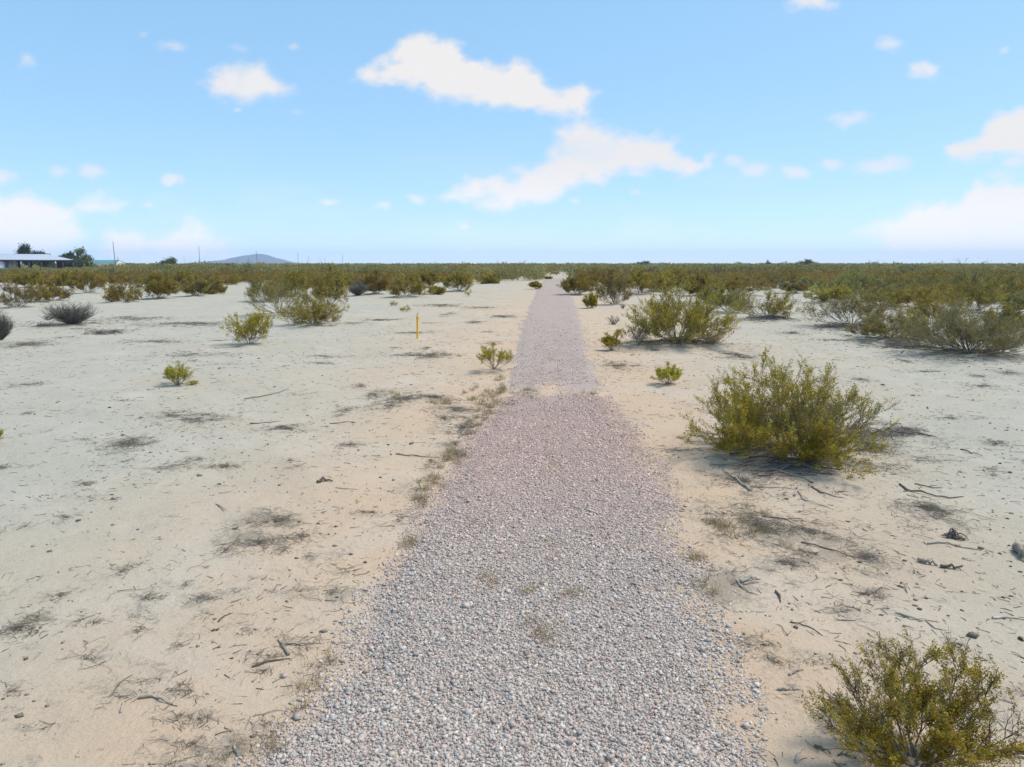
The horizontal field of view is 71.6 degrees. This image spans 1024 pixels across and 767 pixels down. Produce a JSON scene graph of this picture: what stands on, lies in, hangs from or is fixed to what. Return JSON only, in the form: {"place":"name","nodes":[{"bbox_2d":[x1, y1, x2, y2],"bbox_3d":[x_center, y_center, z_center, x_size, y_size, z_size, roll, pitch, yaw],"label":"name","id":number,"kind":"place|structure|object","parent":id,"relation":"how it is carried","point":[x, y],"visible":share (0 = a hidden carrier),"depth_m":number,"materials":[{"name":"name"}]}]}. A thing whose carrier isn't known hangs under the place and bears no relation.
{"place":"outdoors","nodes":[
{"label":"outdoors","id":0,"kind":"place"},
{"bbox_2d":[193,254,296,263],"bbox_3d":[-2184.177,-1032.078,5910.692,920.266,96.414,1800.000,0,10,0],"label":"mountain","id":1,"kind":"structure","parent":0,"point":[262,258],"depth_m":5614.01,"materials":[{"name":"grey stone"}]},
{"bbox_2d":[207,350,794,756],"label":"dry grass","id":2,"kind":"structure","parent":0,"point":[720,524],"depth_m":9.45,"materials":[{"name":"brown plant"}]},
{"bbox_2d":[207,278,804,766],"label":"gravel path","id":3,"kind":"structure","parent":0,"point":[553,300],"depth_m":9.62,"materials":[{"name":"grey gravel"}]},
{"bbox_2d":[0,270,1023,766],"bbox_3d":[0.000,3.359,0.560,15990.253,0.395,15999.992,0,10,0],"label":"ground","id":4,"kind":"structure","parent":0,"point":[70,690],"depth_m":10.47,"materials":[{"name":"beige sand"}]},
{"bbox_2d":[0,309,16,339],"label":"dead shrub","id":5,"kind":"object","parent":4,"relation":"on","point":[5,327],"visible":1,"depth_m":32.49,"materials":[{"name":"grey plant"}]},
{"bbox_2d":[0,280,44,306],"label":"creosote bush","id":6,"kind":"object","parent":4,"relation":"on","point":[15,291],"visible":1,"depth_m":57.54,"materials":[{"name":"green plant"}]},
{"bbox_2d":[5,270,45,286],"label":"creosote bush","id":7,"kind":"object","parent":4,"relation":"on","point":[25,279],"visible":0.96,"depth_m":105.79,"materials":[{"name":"green plant"}]},
{"bbox_2d":[14,243,40,268],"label":"shade tree","id":8,"kind":"object","parent":4,"relation":"on","point":[24,248],"visible":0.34,"depth_m":269.63,"materials":[{"name":"green plant"}]},
{"bbox_2d":[0,254,73,268],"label":"open shed","id":9,"kind":"structure","parent":4,"relation":"on","point":[10,260],"depth_m":241.86,"materials":[{"name":"paint"}]},
{"bbox_2d":[36,249,56,266],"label":"shade tree","id":10,"kind":"object","parent":4,"relation":"on","point":[47,263],"visible":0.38,"depth_m":272.36,"materials":[{"name":"green plant"}]},
{"bbox_2d":[27,276,76,300],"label":"creosote bush","id":11,"kind":"object","parent":4,"relation":"on","point":[52,291],"visible":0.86,"depth_m":67.69,"materials":[{"name":"green plant"}]},
{"bbox_2d":[52,268,74,285],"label":"creosote bush","id":12,"kind":"object","parent":4,"relation":"on","point":[63,277],"visible":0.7,"depth_m":114.54,"materials":[{"name":"green plant"}]},
{"bbox_2d":[55,250,75,268],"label":"shade tree","id":13,"kind":"object","parent":4,"relation":"on","point":[70,254],"visible":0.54,"depth_m":279.54,"materials":[{"name":"green plant"}]},
{"bbox_2d":[38,299,104,323],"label":"dead shrub","id":14,"kind":"object","parent":4,"relation":"on","point":[67,316],"visible":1,"depth_m":39.87,"materials":[{"name":"grey plant"}]},
{"bbox_2d":[71,246,96,267],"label":"shade tree","id":15,"kind":"object","parent":4,"relation":"on","point":[84,260],"visible":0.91,"depth_m":266.82,"materials":[{"name":"green plant"}]},
{"bbox_2d":[61,266,108,292],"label":"creosote bush","id":16,"kind":"object","parent":4,"relation":"on","point":[79,282],"visible":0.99,"depth_m":84.33,"materials":[{"name":"green plant"}]},
{"bbox_2d":[81,328,122,334],"bbox_3d":[-20.791,-2.675,36.068,2.193,0.339,1.161,0,10,0],"label":"brush pile","id":17,"kind":"object","parent":4,"relation":"on","point":[103,332],"visible":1,"depth_m":35.97,"materials":[{"name":"grey wood"}]},
{"bbox_2d":[92,260,126,265],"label":"green roofed house","id":18,"kind":"structure","parent":4,"relation":"on","point":[101,262],"depth_m":327.78,"materials":[{"name":"paint"}]},
{"bbox_2d":[101,277,144,301],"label":"creosote bush","id":19,"kind":"object","parent":4,"relation":"on","point":[114,295],"visible":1,"depth_m":65.01,"materials":[{"name":"green plant"}]},
{"bbox_2d":[139,695,177,705],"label":"dead branch","id":20,"kind":"object","parent":4,"relation":"on","point":[144,696],"visible":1,"depth_m":5.82,"materials":[{"name":"grey wood"}]},
{"bbox_2d":[138,269,181,297],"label":"creosote bush","id":21,"kind":"object","parent":4,"relation":"on","point":[157,284],"visible":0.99,"depth_m":71.89,"materials":[{"name":"green plant"}]},
{"bbox_2d":[158,257,179,264],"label":"mesquite tree","id":22,"kind":"object","parent":4,"relation":"on","point":[171,260],"visible":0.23,"depth_m":293.50,"materials":[{"name":"green plant"}]},
{"bbox_2d":[161,361,194,384],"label":"creosote bush","id":23,"kind":"object","parent":4,"relation":"on","point":[172,374],"visible":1,"depth_m":20.56,"materials":[{"name":"green plant"}]},
{"bbox_2d":[163,267,195,287],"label":"creosote bush","id":24,"kind":"object","parent":4,"relation":"on","point":[178,274],"visible":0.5,"depth_m":94.52,"materials":[{"name":"green plant"}]},
{"bbox_2d":[176,273,211,294],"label":"creosote bush","id":25,"kind":"object","parent":4,"relation":"on","point":[202,286],"visible":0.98,"depth_m":78.18,"materials":[{"name":"green plant"}]},
{"bbox_2d":[202,271,227,293],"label":"creosote bush","id":26,"kind":"object","parent":4,"relation":"on","point":[215,287],"visible":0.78,"depth_m":83.35,"materials":[{"name":"green plant"}]},
{"bbox_2d":[218,306,275,343],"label":"creosote bush","id":27,"kind":"object","parent":4,"relation":"on","point":[251,323],"visible":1,"depth_m":31.02,"materials":[{"name":"green plant"}]},
{"bbox_2d":[243,272,283,299],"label":"creosote bush","id":28,"kind":"object","parent":4,"relation":"on","point":[255,284],"visible":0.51,"depth_m":66.60,"materials":[{"name":"green plant"}]},
{"bbox_2d":[252,658,290,666],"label":"dead branch","id":29,"kind":"object","parent":4,"relation":"on","point":[258,664],"visible":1,"depth_m":6.32,"materials":[{"name":"brown wood"}]},
{"bbox_2d":[243,269,313,314],"bbox_3d":[-15.802,-6.331,48.602,4.634,3.101,4.696,0,10,0],"label":"creosote bush","id":30,"kind":"object","parent":4,"relation":"on","point":[272,296],"visible":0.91,"depth_m":48.07,"materials":[{"name":"green plant"}]},
{"bbox_2d":[278,269,313,294],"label":"creosote bush","id":31,"kind":"object","parent":4,"relation":"on","point":[298,280],"visible":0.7,"depth_m":77.81,"materials":[{"name":"green plant"}]},
{"bbox_2d":[278,637,315,655],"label":"dead branch","id":32,"kind":"object","parent":4,"relation":"on","point":[285,649],"visible":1,"depth_m":6.61,"materials":[{"name":"grey wood"}]},
{"bbox_2d":[274,290,349,325],"bbox_3d":[-11.437,-4.343,40.156,4.204,1.987,4.321,0,10,0],"label":"creosote bush","id":33,"kind":"object","parent":4,"relation":"on","point":[319,312],"visible":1,"depth_m":39.96,"materials":[{"name":"green plant"}]},
{"bbox_2d":[301,261,353,304],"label":"creosote bush","id":34,"kind":"object","parent":4,"relation":"on","point":[320,287],"visible":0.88,"depth_m":59.13,"materials":[{"name":"green plant"}]},
{"bbox_2d":[320,269,354,285],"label":"creosote bush","id":35,"kind":"object","parent":4,"relation":"on","point":[350,278],"visible":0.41,"depth_m":110.09,"materials":[{"name":"green plant"}]},
{"bbox_2d":[345,277,370,294],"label":"shrub","id":36,"kind":"object","parent":4,"relation":"on","point":[360,289],"visible":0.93,"depth_m":78.39,"materials":[{"name":"grey plant"}]},
{"bbox_2d":[354,269,391,292],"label":"creosote bush","id":37,"kind":"object","parent":4,"relation":"on","point":[375,283],"visible":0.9,"depth_m":81.74,"materials":[{"name":"green plant"}]},
{"bbox_2d":[380,273,435,295],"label":"creosote bush","id":38,"kind":"object","parent":4,"relation":"on","point":[416,286],"visible":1,"depth_m":74.84,"materials":[{"name":"green plant"}]},
{"bbox_2d":[416,312,418,338],"bbox_3d":[-4.454,-2.676,33.470,0.128,1.417,0.135,1,11,0],"label":"marker post","id":39,"kind":"object","parent":4,"relation":"on","point":[417,326],"visible":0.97,"depth_m":33.45,"materials":[{"name":"paint"}]},
{"bbox_2d":[405,269,441,286],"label":"creosote bush","id":40,"kind":"object","parent":4,"relation":"on","point":[430,277],"visible":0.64,"depth_m":105.33,"materials":[{"name":"green plant"}]},
{"bbox_2d":[428,285,446,293],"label":"creosote bush","id":41,"kind":"object","parent":4,"relation":"on","point":[439,290],"visible":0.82,"depth_m":81.99,"materials":[{"name":"green plant"}]},
{"bbox_2d":[438,262,483,290],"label":"creosote bush","id":42,"kind":"object","parent":4,"relation":"on","point":[457,278],"visible":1,"depth_m":90.00,"materials":[{"name":"green plant"}]},
{"bbox_2d":[480,271,501,283],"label":"creosote bush","id":43,"kind":"object","parent":4,"relation":"on","point":[491,278],"visible":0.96,"depth_m":128.66,"materials":[{"name":"green plant"}]},
{"bbox_2d":[475,342,513,368],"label":"creosote bush","id":44,"kind":"object","parent":4,"relation":"on","point":[487,353],"visible":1,"depth_m":23.27,"materials":[{"name":"green plant"}]},
{"bbox_2d":[0,303,1023,766],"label":"twig litter","id":45,"kind":"object","parent":4,"relation":"on","point":[756,523],"visible":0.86,"depth_m":10.17,"materials":[{"name":"brown wood"}]},
{"bbox_2d":[0,260,1023,284],"bbox_3d":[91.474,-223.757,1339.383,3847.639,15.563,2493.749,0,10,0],"label":"scrub","id":46,"kind":"object","parent":4,"relation":"on","point":[127,273],"visible":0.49,"depth_m":154.30,"materials":[{"name":"green plant"}]},
{"bbox_2d":[527,281,542,288],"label":"creosote bush","id":47,"kind":"object","parent":4,"relation":"on","point":[534,284],"visible":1,"depth_m":100.08,"materials":[{"name":"green plant"}]},
{"bbox_2d":[555,268,598,293],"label":"creosote bush","id":48,"kind":"object","parent":4,"relation":"on","point":[570,283],"visible":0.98,"depth_m":80.43,"materials":[{"name":"green plant"}]},
{"bbox_2d":[582,292,599,307],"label":"creosote bush","id":49,"kind":"object","parent":4,"relation":"on","point":[591,300],"visible":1,"depth_m":56.98,"materials":[{"name":"green plant"}]},
{"bbox_2d":[574,266,625,288],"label":"creosote bush","id":50,"kind":"object","parent":4,"relation":"on","point":[600,278],"visible":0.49,"depth_m":94.68,"materials":[{"name":"green plant"}]},
{"bbox_2d":[600,328,625,349],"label":"creosote bush","id":51,"kind":"object","parent":4,"relation":"on","point":[608,341],"visible":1,"depth_m":29.07,"materials":[{"name":"green plant"}]},
{"bbox_2d":[592,271,638,303],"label":"creosote bush","id":52,"kind":"object","parent":4,"relation":"on","point":[613,286],"visible":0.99,"depth_m":61.22,"materials":[{"name":"green plant"}]},
{"bbox_2d":[623,316,647,345],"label":"creosote bush","id":53,"kind":"object","parent":4,"relation":"on","point":[641,335],"visible":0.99,"depth_m":29.88,"materials":[{"name":"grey plant"}]},
{"bbox_2d":[613,265,669,292],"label":"creosote bush","id":54,"kind":"object","parent":4,"relation":"on","point":[642,281],"visible":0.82,"depth_m":81.39,"materials":[{"name":"green plant"}]},
{"bbox_2d":[650,361,683,383],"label":"creosote bush","id":55,"kind":"object","parent":4,"relation":"on","point":[672,371],"visible":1,"depth_m":20.84,"materials":[{"name":"green plant"}]},
{"bbox_2d":[650,265,695,289],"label":"creosote bush","id":56,"kind":"object","parent":4,"relation":"on","point":[679,273],"visible":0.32,"depth_m":91.03,"materials":[{"name":"green plant"}]},
{"bbox_2d":[614,266,741,345],"bbox_3d":[6.983,-3.397,30.245,5.244,3.383,5.171,0,10,0],"label":"creosote bush","id":57,"kind":"object","parent":4,"relation":"on","point":[695,319],"visible":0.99,"depth_m":29.95,"materials":[{"name":"green plant"}]},
{"bbox_2d":[648,335,719,344],"bbox_3d":[7.437,-1.915,30.935,3.247,0.365,2.078,-4,10,-23],"label":"brush pile","id":58,"kind":"object","parent":4,"relation":"on","point":[668,341],"visible":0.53,"depth_m":30.59,"materials":[{"name":"brown wood"}]},
{"bbox_2d":[682,269,713,294],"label":"creosote bush","id":59,"kind":"object","parent":4,"relation":"on","point":[701,282],"visible":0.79,"depth_m":78.00,"materials":[{"name":"green plant"}]},
{"bbox_2d":[694,279,730,301],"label":"creosote bush","id":60,"kind":"object","parent":4,"relation":"on","point":[722,289],"visible":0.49,"depth_m":64.51,"materials":[{"name":"green plant"}]},
{"bbox_2d":[699,330,731,342],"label":"dry grass clump","id":61,"kind":"object","parent":4,"relation":"on","point":[715,339],"visible":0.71,"depth_m":30.37,"materials":[{"name":"brown plant"}]},
{"bbox_2d":[707,270,730,287],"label":"creosote bush","id":62,"kind":"object","parent":4,"relation":"on","point":[722,276],"visible":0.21,"depth_m":105.78,"materials":[{"name":"green plant"}]},
{"bbox_2d":[704,285,752,312],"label":"creosote bush","id":63,"kind":"object","parent":4,"relation":"on","point":[728,299],"visible":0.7,"depth_m":51.26,"materials":[{"name":"green plant"}]},
{"bbox_2d":[723,466,751,490],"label":"dead branch","id":64,"kind":"object","parent":4,"relation":"on","point":[745,485],"visible":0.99,"depth_m":11.59,"materials":[{"name":"grey wood"}]},
{"bbox_2d":[714,270,779,294],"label":"creosote bush","id":65,"kind":"object","parent":4,"relation":"on","point":[734,282],"visible":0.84,"depth_m":77.60,"materials":[{"name":"green plant"}]},
{"bbox_2d":[739,574,760,584],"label":"dead branch","id":66,"kind":"object","parent":4,"relation":"on","point":[745,579],"visible":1,"depth_m":7.93,"materials":[{"name":"grey wood"}]},
{"bbox_2d":[752,266,780,289],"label":"creosote bush","id":67,"kind":"object","parent":4,"relation":"on","point":[773,278],"visible":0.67,"depth_m":98.54,"materials":[{"name":"green plant"}]},
{"bbox_2d":[745,313,793,319],"bbox_3d":[16.291,-4.262,45.163,3.162,0.400,2.364,0,10,0],"label":"brush pile","id":68,"kind":"object","parent":4,"relation":"on","point":[770,315],"visible":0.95,"depth_m":45.24,"materials":[{"name":"grey wood"}]},
{"bbox_2d":[732,285,808,317],"bbox_3d":[16.352,-5.334,45.962,4.710,2.095,4.248,2,10,9],"label":"creosote bush","id":69,"kind":"object","parent":4,"relation":"on","point":[780,306],"visible":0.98,"depth_m":45.17,"materials":[{"name":"green plant"}]},
{"bbox_2d":[713,448,850,482],"bbox_3d":[4.664,1.366,12.149,2.278,0.233,1.717,0,10,0],"label":"brush pile","id":70,"kind":"object","parent":4,"relation":"on","point":[777,463],"visible":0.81,"depth_m":12.08,"materials":[{"name":"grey wood"}]},
{"bbox_2d":[677,345,900,479],"bbox_3d":[5.130,0.273,12.942,3.596,1.961,3.792,6,11,32],"label":"creosote bush","id":71,"kind":"object","parent":4,"relation":"on","point":[794,423],"visible":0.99,"depth_m":12.49,"materials":[{"name":"green plant"}]},
{"bbox_2d":[780,278,808,292],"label":"creosote bush","id":72,"kind":"object","parent":4,"relation":"on","point":[791,285],"visible":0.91,"depth_m":85.85,"materials":[{"name":"green plant"}]},
{"bbox_2d":[796,277,815,290],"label":"creosote bush","id":73,"kind":"object","parent":4,"relation":"on","point":[804,279],"visible":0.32,"depth_m":95.21,"materials":[{"name":"green plant"}]},
{"bbox_2d":[814,276,831,290],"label":"creosote bush","id":74,"kind":"object","parent":4,"relation":"on","point":[822,283],"visible":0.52,"depth_m":93.08,"materials":[{"name":"green plant"}]},
{"bbox_2d":[800,283,853,300],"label":"creosote bush","id":75,"kind":"object","parent":4,"relation":"on","point":[836,291],"visible":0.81,"depth_m":64.04,"materials":[{"name":"green plant"}]},
{"bbox_2d":[816,321,843,328],"bbox_3d":[17.220,-3.195,38.532,1.762,0.403,1.117,0,10,0],"label":"brush pile","id":76,"kind":"object","parent":4,"relation":"on","point":[829,325],"visible":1,"depth_m":38.51,"materials":[{"name":"grey wood"}]},
{"bbox_2d":[831,272,863,293],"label":"creosote bush","id":77,"kind":"object","parent":4,"relation":"on","point":[841,280],"visible":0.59,"depth_m":80.19,"materials":[{"name":"green plant"}]},
{"bbox_2d":[796,289,915,324],"bbox_3d":[19.100,-4.285,39.399,5.903,2.096,5.188,8,13,41],"label":"creosote bush","id":78,"kind":"object","parent":4,"relation":"on","point":[861,307],"visible":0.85,"depth_m":39.10,"materials":[{"name":"green plant"}]},
{"bbox_2d":[838,264,877,285],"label":"palo verde tree","id":79,"kind":"object","parent":4,"relation":"on","point":[858,276],"visible":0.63,"depth_m":85.75,"materials":[{"name":"green plant"}]},
{"bbox_2d":[848,275,869,294],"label":"creosote bush","id":80,"kind":"object","parent":4,"relation":"on","point":[864,281],"visible":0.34,"depth_m":83.05,"materials":[{"name":"green plant"}]},
{"bbox_2d":[853,284,905,304],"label":"creosote bush","id":81,"kind":"object","parent":4,"relation":"on","point":[875,295],"visible":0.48,"depth_m":58.09,"materials":[{"name":"green plant"}]},
{"bbox_2d":[852,423,934,439],"bbox_3d":[7.759,0.956,14.755,1.771,0.234,0.953,0,10,0],"label":"brush pile","id":82,"kind":"object","parent":4,"relation":"on","point":[904,431],"visible":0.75,"depth_m":14.66,"materials":[{"name":"grey wood"}]},
{"bbox_2d":[843,307,946,339],"bbox_3d":[17.674,-2.807,32.778,4.532,1.476,4.275,5,11,26],"label":"creosote bush","id":83,"kind":"object","parent":4,"relation":"on","point":[872,327],"visible":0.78,"depth_m":32.53,"materials":[{"name":"green plant"}]},
{"bbox_2d":[878,341,934,348],"bbox_3d":[16.768,-1.652,30.096,2.508,0.303,1.359,2,10,14],"label":"brush pile","id":84,"kind":"object","parent":4,"relation":"on","point":[893,345],"visible":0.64,"depth_m":30.07,"materials":[{"name":"grey wood"}]},
{"bbox_2d":[794,625,1023,766],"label":"creosote bush","id":85,"kind":"object","parent":4,"relation":"on","point":[942,734],"visible":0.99,"depth_m":4.84,"materials":[{"name":"green plant"}]},
{"bbox_2d":[879,283,949,306],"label":"creosote bush","id":86,"kind":"object","parent":4,"relation":"on","point":[914,295],"visible":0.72,"depth_m":55.59,"materials":[{"name":"green plant"}]},
{"bbox_2d":[895,611,946,630],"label":"dead branch","id":87,"kind":"object","parent":4,"relation":"on","point":[905,615],"visible":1,"depth_m":7.01,"materials":[{"name":"grey wood"}]},
{"bbox_2d":[917,557,937,565],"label":"dead branch","id":88,"kind":"object","parent":4,"relation":"on","point":[923,560],"visible":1,"depth_m":8.37,"materials":[{"name":"grey wood"}]},
{"bbox_2d":[899,483,963,497],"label":"dead branch","id":89,"kind":"object","parent":4,"relation":"on","point":[903,486],"visible":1,"depth_m":10.82,"materials":[{"name":"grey wood"}]},
{"bbox_2d":[894,291,969,323],"bbox_3d":[24.331,-4.348,40.662,4.324,1.908,3.802,0,10,0],"label":"creosote bush","id":90,"kind":"object","parent":4,"relation":"on","point":[929,301],"visible":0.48,"depth_m":40.71,"materials":[{"name":"green plant"}]},
{"bbox_2d":[916,269,952,282],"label":"creosote bush","id":91,"kind":"object","parent":4,"relation":"on","point":[935,273],"visible":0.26,"depth_m":84.35,"materials":[{"name":"green plant"}]},
{"bbox_2d":[909,280,972,300],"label":"creosote bush","id":92,"kind":"object","parent":4,"relation":"on","point":[940,286],"visible":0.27,"depth_m":66.39,"materials":[{"name":"green plant"}]},
{"bbox_2d":[940,563,962,569],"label":"dead branch","id":93,"kind":"object","parent":4,"relation":"on","point":[948,566],"visible":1,"depth_m":8.24,"materials":[{"name":"grey wood"}]},
{"bbox_2d":[927,541,981,550],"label":"dead branch","id":94,"kind":"object","parent":4,"relation":"on","point":[951,544],"visible":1,"depth_m":8.88,"materials":[{"name":"grey wood"}]},
{"bbox_2d":[942,528,968,540],"bbox_3d":[5.713,1.924,9.146,0.353,0.166,0.207,0,10,0],"label":"brush pile","id":95,"kind":"object","parent":4,"relation":"on","point":[952,533],"visible":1,"depth_m":9.11,"materials":[{"name":"grey wood"}]},
{"bbox_2d":[888,297,1023,357],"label":"bush","id":96,"kind":"object","parent":4,"relation":"on","point":[971,334],"visible":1,"depth_m":26.89,"materials":[{"name":"green plant"}]},
{"bbox_2d":[943,257,1006,288],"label":"palo verde tree","id":97,"kind":"object","parent":4,"relation":"on","point":[981,275],"visible":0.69,"depth_m":72.60,"materials":[{"name":"green plant"}]},
{"bbox_2d":[936,273,1023,310],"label":"creosote bush","id":98,"kind":"object","parent":4,"relation":"on","point":[987,294],"visible":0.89,"depth_m":51.07,"materials":[{"name":"green plant"}]},
{"bbox_2d":[978,300,1023,331],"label":"creosote bush","id":99,"kind":"object","parent":4,"relation":"on","point":[1009,309],"visible":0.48,"depth_m":36.93,"materials":[{"name":"green plant"}]},
{"bbox_2d":[998,289,1023,308],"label":"creosote bush","id":100,"kind":"object","parent":4,"relation":"on","point":[1019,301],"visible":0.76,"depth_m":55.94,"materials":[{"name":"green plant"}]},
{"bbox_2d":[1000,274,1023,297],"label":"creosote bush","id":101,"kind":"object","parent":4,"relation":"on","point":[1005,289],"visible":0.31,"depth_m":63.10,"materials":[{"name":"green plant"}]},
{"bbox_2d":[1005,280,1023,298],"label":"creosote bush","id":102,"kind":"object","parent":4,"relation":"on","point":[1018,284],"visible":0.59,"depth_m":60.33,"materials":[{"name":"green plant"}]},
{"bbox_2d":[1011,542,1023,558],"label":"rock","id":103,"kind":"object","parent":4,"relation":"on","point":[1018,548],"visible":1,"depth_m":8.59,"materials":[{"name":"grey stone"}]},
{"bbox_2d":[0,0,1023,263],"bbox_3d":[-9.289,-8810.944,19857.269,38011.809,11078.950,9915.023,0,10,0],"label":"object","id":104,"kind":"structure","parent":0,"point":[982,220],"depth_m":23124.07,"materials":[{"name":"white"}]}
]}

